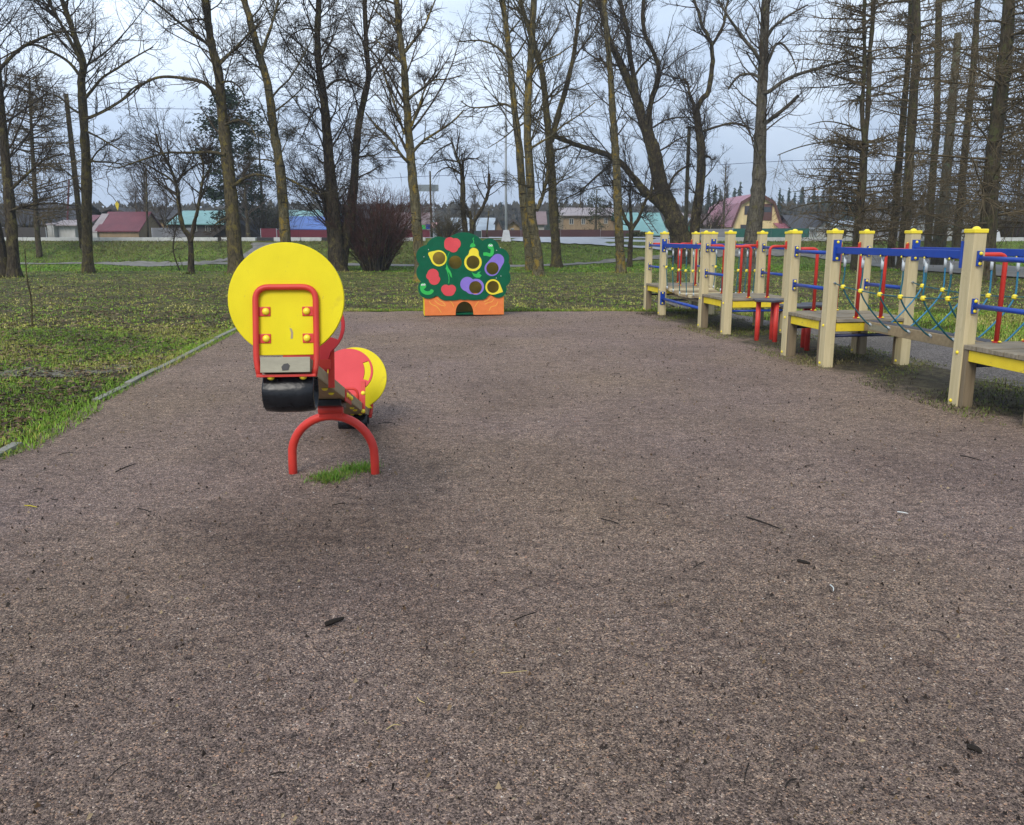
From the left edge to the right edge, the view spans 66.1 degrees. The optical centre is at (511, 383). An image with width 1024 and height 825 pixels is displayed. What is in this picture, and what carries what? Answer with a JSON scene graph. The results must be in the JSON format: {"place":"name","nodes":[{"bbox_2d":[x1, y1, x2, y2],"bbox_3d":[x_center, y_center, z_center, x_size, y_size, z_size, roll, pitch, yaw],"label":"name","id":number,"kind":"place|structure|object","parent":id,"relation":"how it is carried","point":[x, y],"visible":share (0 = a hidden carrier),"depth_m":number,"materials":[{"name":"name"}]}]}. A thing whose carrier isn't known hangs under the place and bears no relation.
{"place":"outdoors","nodes":[
{"label":"outdoors","id":0,"kind":"place"},
{"bbox_2d":[194,242,272,263],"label":"path","id":1,"kind":"structure","parent":0,"point":[254,248],"depth_m":43.44,"materials":[{"name":"asphalt"}]},
{"bbox_2d":[20,255,671,266],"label":"path","id":2,"kind":"structure","parent":0,"point":[146,263],"depth_m":41.22,"materials":[{"name":"grey asphalt"}]},
{"bbox_2d":[5,106,835,128],"bbox_3d":[0.101,-18.776,55.480,90.172,1.643,0.029,0,11,0],"label":"power line","id":3,"kind":"object","parent":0,"point":[452,110],"visible":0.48,"depth_m":55.38,"materials":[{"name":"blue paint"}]},
{"bbox_2d":[21,159,958,183],"bbox_3d":[-6.739,-14.853,55.202,76.192,1.682,0.029,0,11,0],"label":"power line","id":4,"kind":"object","parent":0,"point":[486,177],"visible":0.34,"depth_m":55.20,"materials":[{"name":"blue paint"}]},
{"bbox_2d":[0,238,1023,440],"bbox_3d":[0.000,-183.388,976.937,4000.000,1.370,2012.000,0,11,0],"label":"ground","id":5,"kind":"structure","parent":0,"point":[588,305],"depth_m":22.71,"materials":[{"name":"green plant"}]},
{"bbox_2d":[0,142,31,215],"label":"bare tree","id":6,"kind":"object","parent":5,"relation":"on","point":[12,160],"visible":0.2,"depth_m":68.10,"materials":[{"name":"brown plant"}]},
{"bbox_2d":[2,227,46,236],"bbox_3d":[-38.391,-11.171,59.498,6.462,1.299,0.105,0,11,0],"label":"fence","id":7,"kind":"object","parent":5,"relation":"on","point":[26,231],"visible":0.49,"depth_m":59.40,"materials":[{"name":"metal"}]},
{"bbox_2d":[13,235,40,325],"bbox_3d":[-7.910,-1.676,12.964,0.461,1.550,0.262,-2,11,-11],"label":"sapling","id":8,"kind":"object","parent":5,"relation":"on","point":[27,281],"visible":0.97,"depth_m":12.92,"materials":[{"name":"brown plant"}]},
{"bbox_2d":[0,196,72,226],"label":"bare shrub","id":9,"kind":"object","parent":5,"relation":"on","point":[23,224],"visible":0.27,"depth_m":63.63,"materials":[{"name":"brown plant"}]},
{"bbox_2d":[2,205,101,236],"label":"house","id":10,"kind":"structure","parent":5,"relation":"on","point":[97,212],"depth_m":65.88,"materials":[{"name":"grey glass"}]},
{"bbox_2d":[46,223,58,236],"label":"shed","id":11,"kind":"structure","parent":5,"relation":"on","point":[52,231],"depth_m":60.39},
{"bbox_2d":[0,0,111,277],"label":"bare tree","id":12,"kind":"object","parent":5,"relation":"on","point":[9,258],"visible":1,"depth_m":27.13,"materials":[{"name":"brown plant"}]},
{"bbox_2d":[0,65,117,257],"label":"larch tree","id":13,"kind":"object","parent":5,"relation":"on","point":[37,217],"visible":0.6,"depth_m":41.58,"materials":[{"name":"brown plant"}]},
{"bbox_2d":[64,93,81,247],"bbox_3d":[-23.927,-11.376,43.139,0.365,8.590,0.320,0,11,0],"label":"utility pole","id":14,"kind":"object","parent":5,"relation":"on","point":[77,203],"visible":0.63,"depth_m":43.08,"materials":[{"name":"wood"}]},
{"bbox_2d":[54,220,94,236],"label":"shed","id":15,"kind":"structure","parent":5,"relation":"on","point":[66,231],"depth_m":60.89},
{"bbox_2d":[0,360,150,376],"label":"worn track","id":16,"kind":"structure","parent":5,"relation":"on","point":[54,373],"depth_m":8.79,"materials":[{"name":"soil"}]},
{"bbox_2d":[0,0,174,272],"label":"bare tree","id":17,"kind":"object","parent":5,"relation":"on","point":[87,263],"visible":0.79,"depth_m":29.97,"materials":[{"name":"brown plant"}]},
{"bbox_2d":[92,214,108,236],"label":"shed","id":18,"kind":"structure","parent":5,"relation":"on","point":[101,218],"depth_m":62.52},
{"bbox_2d":[0,328,235,456],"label":"kerb","id":19,"kind":"structure","parent":5,"relation":"on","point":[6,448],"depth_m":8.17,"materials":[{"name":"concrete"}]},
{"bbox_2d":[0,325,237,459],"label":"grass","id":20,"kind":"structure","parent":5,"relation":"on","point":[53,384],"depth_m":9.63,"materials":[{"name":"green plant"}]},
{"bbox_2d":[99,206,143,213],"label":"house","id":21,"kind":"structure","parent":5,"relation":"on","point":[107,209],"depth_m":78.17,"materials":[{"name":"grey"}]},
{"bbox_2d":[95,212,162,236],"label":"barn","id":22,"kind":"structure","parent":5,"relation":"on","point":[123,224],"depth_m":62.58,"materials":[{"name":"red metal"}]},
{"bbox_2d":[119,180,142,211],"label":"bare tree","id":23,"kind":"object","parent":5,"relation":"on","point":[136,203],"visible":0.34,"depth_m":70.09,"materials":[{"name":"brown plant"}]},
{"bbox_2d":[105,150,176,218],"bbox_3d":[-29.884,-15.538,64.258,5.301,7.339,5.101,0,11,0],"label":"bare tree","id":24,"kind":"object","parent":5,"relation":"on","point":[143,198],"visible":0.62,"depth_m":63.99,"materials":[{"name":"brown plant"}]},
{"bbox_2d":[145,167,148,236],"bbox_3d":[-27.155,-13.252,58.559,0.435,5.502,0.163,0,11,0],"label":"utility pole","id":25,"kind":"object","parent":5,"relation":"on","point":[147,225],"visible":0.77,"depth_m":58.57,"materials":[{"name":"concrete"}]},
{"bbox_2d":[148,181,190,227],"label":"bare tree","id":26,"kind":"object","parent":5,"relation":"on","point":[165,207],"visible":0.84,"depth_m":60.47,"materials":[{"name":"plant"}]},
{"bbox_2d":[41,0,298,274],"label":"aspen tree","id":27,"kind":"object","parent":5,"relation":"on","point":[234,239],"visible":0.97,"depth_m":28.54,"materials":[{"name":"brown plant"}]},
{"bbox_2d":[114,89,225,273],"bbox_3d":[-12.634,-7.496,29.958,3.738,6.837,5.043,-10,15,-43],"label":"bare tree","id":28,"kind":"object","parent":5,"relation":"on","point":[184,230],"visible":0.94,"depth_m":29.60,"materials":[{"name":"brown plant"}]},
{"bbox_2d":[154,210,185,227],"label":"house","id":29,"kind":"structure","parent":5,"relation":"on","point":[172,214],"depth_m":75.06,"materials":[{"name":"brown glass"}]},
{"bbox_2d":[151,228,190,236],"bbox_3d":[-25.886,-11.242,59.993,3.102,1.256,0.105,0,11,0],"label":"fence","id":30,"kind":"object","parent":5,"relation":"on","point":[156,232],"visible":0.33,"depth_m":59.90,"materials":[{"name":"metal"}]},
{"bbox_2d":[150,225,200,270],"bbox_3d":[-13.953,-5.294,32.795,2.011,2.750,1.042,2,11,13],"label":"bare shrub","id":31,"kind":"object","parent":5,"relation":"on","point":[172,247],"visible":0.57,"depth_m":32.68,"materials":[{"name":"brown plant"}]},
{"bbox_2d":[166,211,242,236],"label":"house","id":32,"kind":"structure","parent":5,"relation":"on","point":[188,218],"depth_m":72.86,"materials":[{"name":"teal metal"}]},
{"bbox_2d":[4,237,425,240],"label":"road parapet","id":33,"kind":"structure","parent":5,"relation":"on","point":[170,238],"depth_m":45.71,"materials":[{"name":"grey concrete"}]},
{"bbox_2d":[184,79,269,223],"bbox_3d":[-21.319,-17.025,59.777,7.038,11.861,6.173,5,12,26],"label":"spruce tree","id":34,"kind":"object","parent":5,"relation":"on","point":[214,195],"visible":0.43,"depth_m":59.19,"materials":[{"name":"green plant"}]},
{"bbox_2d":[209,220,260,236],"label":"house","id":35,"kind":"structure","parent":5,"relation":"on","point":[253,233],"depth_m":62.85,"materials":[{"name":"grey"}]},
{"bbox_2d":[215,144,287,236],"bbox_3d":[-19.902,-14.478,58.437,6.178,7.429,5.441,4,11,18],"label":"bare tree","id":36,"kind":"object","parent":5,"relation":"on","point":[242,192],"visible":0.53,"depth_m":58.65,"materials":[{"name":"brown plant"}]},
{"bbox_2d":[216,195,298,232],"bbox_3d":[-20.789,-13.736,64.592,6.965,3.582,6.933,0,11,0],"label":"bare shrub","id":37,"kind":"object","parent":5,"relation":"on","point":[267,225],"visible":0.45,"depth_m":63.78,"materials":[{"name":"brown plant"}]},
{"bbox_2d":[241,113,277,226],"bbox_3d":[-20.573,-16.840,64.097,3.624,9.895,3.588,9,14,38],"label":"spruce tree","id":38,"kind":"object","parent":5,"relation":"on","point":[259,150],"visible":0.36,"depth_m":63.85,"materials":[{"name":"green plant"}]},
{"bbox_2d":[260,228,276,236],"bbox_3d":[-18.221,-11.030,59.016,1.231,1.200,0.105,0,11,0],"label":"fence","id":39,"kind":"object","parent":5,"relation":"on","point":[268,232],"visible":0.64,"depth_m":58.91,"materials":[{"name":"metal"}]},
{"bbox_2d":[203,0,343,241],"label":"birch tree","id":40,"kind":"object","parent":5,"relation":"on","point":[283,208],"visible":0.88,"depth_m":29.59,"materials":[{"name":"brown plant"}]},
{"bbox_2d":[277,229,326,236],"bbox_3d":[-15.868,-11.196,60.002,4.126,1.160,0.105,0,11,0],"label":"fence","id":41,"kind":"object","parent":5,"relation":"on","point":[311,233],"visible":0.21,"depth_m":59.90,"materials":[{"name":"metal"}]},
{"bbox_2d":[289,210,340,216],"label":"house","id":42,"kind":"structure","parent":5,"relation":"on","point":[300,212],"depth_m":76.20,"materials":[{"name":"white glass"}]},
{"bbox_2d":[289,216,342,229],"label":"shed","id":43,"kind":"structure","parent":5,"relation":"on","point":[305,223],"depth_m":67.87,"materials":[{"name":"metal"}]},
{"bbox_2d":[253,0,451,271],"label":"bare tree","id":44,"kind":"object","parent":5,"relation":"on","point":[338,252],"visible":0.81,"depth_m":31.25,"materials":[{"name":"brown plant"}]},
{"bbox_2d":[302,169,445,271],"bbox_3d":[-5.785,-6.926,33.373,6.044,4.382,6.036,0,11,0],"label":"bare shrub","id":45,"kind":"object","parent":5,"relation":"on","point":[378,253],"visible":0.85,"depth_m":32.70,"materials":[{"name":"brown plant"}]},
{"bbox_2d":[309,0,500,282],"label":"birch tree","id":46,"kind":"object","parent":5,"relation":"on","point":[398,48],"visible":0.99,"depth_m":24.76,"materials":[{"name":"brown plant"}]},
{"bbox_2d":[418,185,438,236],"bbox_3d":[-6.113,-12.271,57.273,1.613,4.286,0.150,0,11,0],"label":"sign board","id":47,"kind":"object","parent":5,"relation":"on","point":[427,188],"visible":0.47,"depth_m":56.87,"materials":[{"name":"paint"}]},
{"bbox_2d":[425,209,468,237],"bbox_3d":[-4.099,-10.045,49.227,3.183,2.008,3.844,0,11,0],"label":"bare shrub","id":48,"kind":"object","parent":5,"relation":"on","point":[449,231],"visible":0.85,"depth_m":48.69,"materials":[{"name":"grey plant"}]},
{"bbox_2d":[414,119,513,233],"bbox_3d":[-2.222,-8.910,36.697,4.788,7.150,2.869,4,11,19],"label":"bare tree","id":49,"kind":"object","parent":5,"relation":"on","point":[461,201],"visible":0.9,"depth_m":36.55,"materials":[{"name":"brown plant"}]},
{"bbox_2d":[450,218,495,230],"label":"house","id":50,"kind":"structure","parent":5,"relation":"on","point":[481,224],"depth_m":83.92,"materials":[{"name":"white glass"}]},
{"bbox_2d":[466,183,488,230],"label":"bare tree","id":51,"kind":"object","parent":5,"relation":"on","point":[475,202],"visible":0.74,"depth_m":79.69,"materials":[{"name":"brown plant"}]},
{"bbox_2d":[430,0,571,269],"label":"birch tree","id":52,"kind":"object","parent":5,"relation":"on","point":[516,125],"visible":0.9,"depth_m":32.80,"materials":[{"name":"brown plant"}]},
{"bbox_2d":[0,199,1002,229],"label":"distant undergrowth","id":53,"kind":"object","parent":5,"relation":"on","point":[512,209],"visible":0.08,"depth_m":165.69,"materials":[{"name":"plant"}]},
{"bbox_2d":[2,254,1009,282],"bbox_3d":[-0.781,-5.194,33.978,50.645,0.704,19.179,0,11,0],"label":"grass tuft","id":54,"kind":"object","parent":5,"relation":"on","point":[185,272],"visible":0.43,"depth_m":30.87,"materials":[{"name":"plant"}]},
{"bbox_2d":[501,49,510,241],"bbox_3d":[-0.333,-13.777,45.364,0.673,11.797,2.536,0,11,0],"label":"street lamp","id":55,"kind":"object","parent":5,"relation":"on","point":[506,236],"visible":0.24,"depth_m":44.91,"materials":[{"name":"metal"}]},
{"bbox_2d":[0,311,1023,824],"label":"gravel area","id":56,"kind":"object","parent":5,"relation":"on","point":[510,503],"visible":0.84,"depth_m":3.33,"materials":[{"name":"gravel"}]},
{"bbox_2d":[228,242,386,474],"bbox_3d":[-1.136,-0.092,4.940,0.572,1.589,2.957,-1,11,-7],"label":"seesaw","id":57,"kind":"object","parent":56,"relation":"on","point":[286,300],"visible":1,"depth_m":3.51,"materials":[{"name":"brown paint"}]},
{"bbox_2d":[301,459,383,487],"bbox_3d":[-1.038,0.547,4.964,0.405,0.054,0.591,8,13,36],"label":"grass tuft","id":58,"kind":"object","parent":56,"relation":"on","point":[327,477],"visible":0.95,"depth_m":4.94,"materials":[{"name":"green plant"}]},
{"bbox_2d":[416,232,510,316],"bbox_3d":[-0.920,-1.992,14.735,1.745,1.652,0.465,-2,11,-9],"label":"fruit play panel","id":59,"kind":"object","parent":56,"relation":"on","point":[463,273],"visible":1,"depth_m":14.54,"materials":[{"name":"green paint"}]},
{"bbox_2d":[0,342,1023,824],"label":"pebbles","id":60,"kind":"object","parent":56,"relation":"on","point":[504,632],"visible":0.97,"depth_m":2.86,"materials":[{"name":"stone"},{"name":"gravel"}]},
{"bbox_2d":[0,314,1023,824],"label":"bark crumbs","id":61,"kind":"object","parent":56,"relation":"on","point":[602,746],"visible":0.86,"depth_m":2.99,"materials":[{"name":"brown plant"}]},
{"bbox_2d":[643,230,791,334],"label":"play platforms","id":62,"kind":"object","parent":56,"relation":"on","point":[705,294],"visible":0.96,"depth_m":12.82,"materials":[{"name":"beige paint"}]},
{"bbox_2d":[753,298,783,341],"bbox_3d":[3.650,-0.838,11.207,0.459,0.732,0.494,0,11,0],"label":"stepping stool","id":63,"kind":"object","parent":56,"relation":"on","point":[774,317],"visible":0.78,"depth_m":11.16,"materials":[{"name":"red paint"}]},
{"bbox_2d":[779,303,815,350],"bbox_3d":[3.706,-0.664,10.288,0.482,0.732,0.480,0,11,0],"label":"stepping stool","id":64,"kind":"object","parent":56,"relation":"on","point":[807,330],"visible":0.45,"depth_m":10.22,"materials":[{"name":"red paint"}]},
{"bbox_2d":[800,302,821,347],"bbox_3d":[4.046,-0.700,10.479,0.495,0.732,0.455,0,11,0],"label":"stepping stool","id":65,"kind":"object","parent":56,"relation":"on","point":[818,304],"visible":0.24,"depth_m":10.52,"materials":[{"name":"red paint"}]},
{"bbox_2d":[637,311,1023,432],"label":"grass","id":66,"kind":"structure","parent":56,"relation":"on","point":[889,359],"depth_m":8.86,"materials":[{"name":"green plant"}]},
{"bbox_2d":[781,226,1023,426],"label":"play platforms","id":67,"kind":"object","parent":56,"relation":"on","point":[971,350],"visible":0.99,"depth_m":8.44,"materials":[{"name":"beige paint"}]},
{"bbox_2d":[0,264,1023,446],"bbox_3d":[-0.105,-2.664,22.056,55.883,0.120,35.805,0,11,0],"label":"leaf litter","id":68,"kind":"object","parent":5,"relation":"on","point":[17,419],"visible":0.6,"depth_m":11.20,"materials":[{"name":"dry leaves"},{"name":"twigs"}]},
{"bbox_2d":[504,219,521,229],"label":"house","id":69,"kind":"structure","parent":5,"relation":"on","point":[512,224],"depth_m":82.34,"materials":[{"name":"grey wood"}]},
{"bbox_2d":[344,307,720,311],"bbox_3d":[-0.489,-1.502,15.779,9.662,0.073,0.509,0,11,0],"label":"grass fringe","id":70,"kind":"object","parent":5,"relation":"on","point":[518,309],"depth_m":15.64,"materials":[{"name":"plant"}]},
{"bbox_2d":[465,0,610,276],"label":"birch tree","id":71,"kind":"object","parent":5,"relation":"on","point":[535,240],"visible":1,"depth_m":29.20,"materials":[{"name":"brown plant"}]},
{"bbox_2d":[536,211,546,229],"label":"house","id":72,"kind":"structure","parent":5,"relation":"on","point":[541,217],"depth_m":89.10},
{"bbox_2d":[466,0,637,267],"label":"bare tree","id":73,"kind":"object","parent":5,"relation":"on","point":[556,258],"visible":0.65,"depth_m":35.19,"materials":[{"name":"brown plant"}]},
{"bbox_2d":[482,230,640,236],"bbox_3d":[3.766,-11.365,60.988,12.368,1.128,0.105,0,11,0],"label":"fence","id":74,"kind":"object","parent":5,"relation":"on","point":[565,233],"visible":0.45,"depth_m":60.89,"materials":[{"name":"concrete"}]},
{"bbox_2d":[489,237,670,249],"bbox_3d":[4.457,-8.838,49.749,12.211,0.833,13.719,0,11,0],"label":"road junction","id":75,"kind":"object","parent":5,"relation":"on","point":[589,240],"visible":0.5,"depth_m":45.52,"materials":[{"name":"grey asphalt"}]},
{"bbox_2d":[558,207,613,229],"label":"house","id":76,"kind":"structure","parent":5,"relation":"on","point":[570,221],"depth_m":78.44,"materials":[{"name":"beige wood"}]},
{"bbox_2d":[583,188,609,229],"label":"pine tree","id":77,"kind":"object","parent":5,"relation":"on","point":[593,215],"visible":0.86,"depth_m":70.19,"materials":[{"name":"green plant"}]},
{"bbox_2d":[567,0,645,272],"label":"birch tree","id":78,"kind":"object","parent":5,"relation":"on","point":[619,233],"visible":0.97,"depth_m":30.95,"materials":[{"name":"brown plant"}]},
{"bbox_2d":[611,213,666,236],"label":"house","id":79,"kind":"structure","parent":5,"relation":"on","point":[658,225],"depth_m":74.30,"materials":[{"name":"metal"}]},
{"bbox_2d":[590,154,689,267],"bbox_3d":[5.873,-7.910,36.095,4.611,5.443,2.517,2,11,12],"label":"bare tree","id":80,"kind":"object","parent":5,"relation":"on","point":[631,225],"visible":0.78,"depth_m":36.10,"materials":[{"name":"brown plant"}]},
{"bbox_2d":[541,0,741,264],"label":"willow tree","id":81,"kind":"object","parent":5,"relation":"on","point":[667,206],"visible":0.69,"depth_m":39.74,"materials":[{"name":"brown plant"}]},
{"bbox_2d":[684,125,690,224],"bbox_3d":[9.498,-10.380,42.804,0.440,7.135,0.273,0,11,0],"label":"utility pole","id":82,"kind":"object","parent":5,"relation":"on","point":[686,201],"visible":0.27,"depth_m":42.68,"materials":[{"name":"concrete"}]},
{"bbox_2d":[647,0,767,263],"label":"willow tree","id":83,"kind":"object","parent":5,"relation":"on","point":[702,154],"visible":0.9,"depth_m":39.88,"materials":[{"name":"brown plant"}]},
{"bbox_2d":[680,198,738,228],"bbox_3d":[15.922,-13.586,64.672,4.864,3.250,4.493,1,11,8],"label":"bare shrub","id":84,"kind":"object","parent":5,"relation":"on","point":[713,224],"visible":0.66,"depth_m":63.98,"materials":[{"name":"brown plant"}]},
{"bbox_2d":[700,228,732,236],"bbox_3d":[16.316,-11.787,62.944,2.637,1.232,0.105,0,11,0],"label":"fence","id":85,"kind":"object","parent":5,"relation":"on","point":[721,232],"visible":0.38,"depth_m":62.82,"materials":[{"name":"concrete"}]},
{"bbox_2d":[715,157,735,228],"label":"bare tree","id":86,"kind":"object","parent":5,"relation":"on","point":[724,187],"visible":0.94,"depth_m":85.14,"materials":[{"name":"brown plant"}]},
{"bbox_2d":[708,194,781,228],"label":"house","id":87,"kind":"structure","parent":5,"relation":"on","point":[739,211],"depth_m":86.18,"materials":[{"name":"beige"}]},
{"bbox_2d":[733,228,809,236],"bbox_3d":[20.689,-11.811,62.939,6.167,1.282,0.105,0,11,0],"label":"fence","id":88,"kind":"object","parent":5,"relation":"on","point":[776,232],"visible":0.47,"depth_m":62.82,"materials":[{"name":"metal"}]},
{"bbox_2d":[686,0,866,271],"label":"aspen tree","id":89,"kind":"object","parent":5,"relation":"on","point":[754,222],"visible":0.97,"depth_m":31.34,"materials":[{"name":"brown wood"}]},
{"bbox_2d":[781,215,813,236],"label":"house","id":90,"kind":"structure","parent":5,"relation":"on","point":[785,219],"depth_m":84.68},
{"bbox_2d":[812,213,836,236],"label":"house","id":91,"kind":"structure","parent":5,"relation":"on","point":[816,222],"depth_m":82.55,"materials":[{"name":"grey wood"}]},
{"bbox_2d":[700,237,1023,240],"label":"road parapet","id":92,"kind":"structure","parent":5,"relation":"on","point":[848,238],"depth_m":45.71,"materials":[{"name":"concrete"}]},
{"bbox_2d":[764,0,963,271],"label":"larch tree","id":93,"kind":"object","parent":5,"relation":"on","point":[862,149],"visible":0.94,"depth_m":30.96,"materials":[{"name":"brown plant"}]},
{"bbox_2d":[820,0,987,268],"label":"larch tree","id":94,"kind":"object","parent":5,"relation":"on","point":[898,169],"visible":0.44,"depth_m":34.53,"materials":[{"name":"brown plant"}]},
{"bbox_2d":[832,0,991,269],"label":"larch tree","id":95,"kind":"object","parent":5,"relation":"on","point":[915,23],"visible":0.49,"depth_m":33.09,"materials":[{"name":"brown plant"}]},
{"bbox_2d":[874,0,985,246],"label":"larch tree","id":96,"kind":"object","parent":5,"relation":"on","point":[927,243],"visible":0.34,"depth_m":41.35,"materials":[{"name":"brown plant"}]},
{"bbox_2d":[861,0,1023,281],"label":"larch tree","id":97,"kind":"object","parent":5,"relation":"on","point":[989,184],"visible":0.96,"depth_m":24.25,"materials":[{"name":"brown plant"}]},
{"bbox_2d":[930,32,961,264],"bbox_3d":[21.409,-11.132,38.604,0.604,11.397,0.542,-3,11,-15],"label":"utility pole","id":98,"kind":"object","parent":5,"relation":"on","point":[939,261],"visible":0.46,"depth_m":38.61,"materials":[{"name":"brown wood"}]},
{"bbox_2d":[891,0,1023,266],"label":"larch tree","id":99,"kind":"object","parent":5,"relation":"on","point":[1009,164],"visible":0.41,"depth_m":29.71,"materials":[{"name":"brown plant"}]},
{"bbox_2d":[902,0,1023,259],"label":"larch tree","id":100,"kind":"object","parent":5,"relation":"on","point":[957,240],"visible":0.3,"depth_m":40.53,"materials":[{"name":"brown plant"}]},
{"bbox_2d":[967,189,1023,236],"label":"bare shrub","id":101,"kind":"object","parent":5,"relation":"on","point":[1020,232],"visible":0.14,"depth_m":63.96,"materials":[{"name":"brown plant"}]},
{"bbox_2d":[999,147,1023,220],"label":"bare tree","id":102,"kind":"object","parent":5,"relation":"on","point":[1018,179],"visible":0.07,"depth_m":75.63,"materials":[{"name":"brown plant"}]},
{"bbox_2d":[0,0,1023,209],"label":"sky","id":103,"kind":"structure","parent":0,"point":[779,139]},
{"bbox_2d":[5,240,1023,272],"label":"grass","id":104,"kind":"structure","parent":0,"point":[807,267],"depth_m":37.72,"materials":[{"name":"green plant"}]},
{"bbox_2d":[653,300,1023,387],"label":"gravel path","id":105,"kind":"structure","parent":0,"point":[932,353],"depth_m":10.22,"materials":[{"name":"grey gravel"}]},
{"bbox_2d":[699,248,1023,276],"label":"path","id":106,"kind":"structure","parent":0,"point":[1011,270],"depth_m":40.42,"materials":[{"name":"grey asphalt"}]},
{"bbox_2d":[718,307,1023,341],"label":"grass","id":107,"kind":"structure","parent":0,"point":[1017,336],"depth_m":13.63,"materials":[{"name":"green plant"}]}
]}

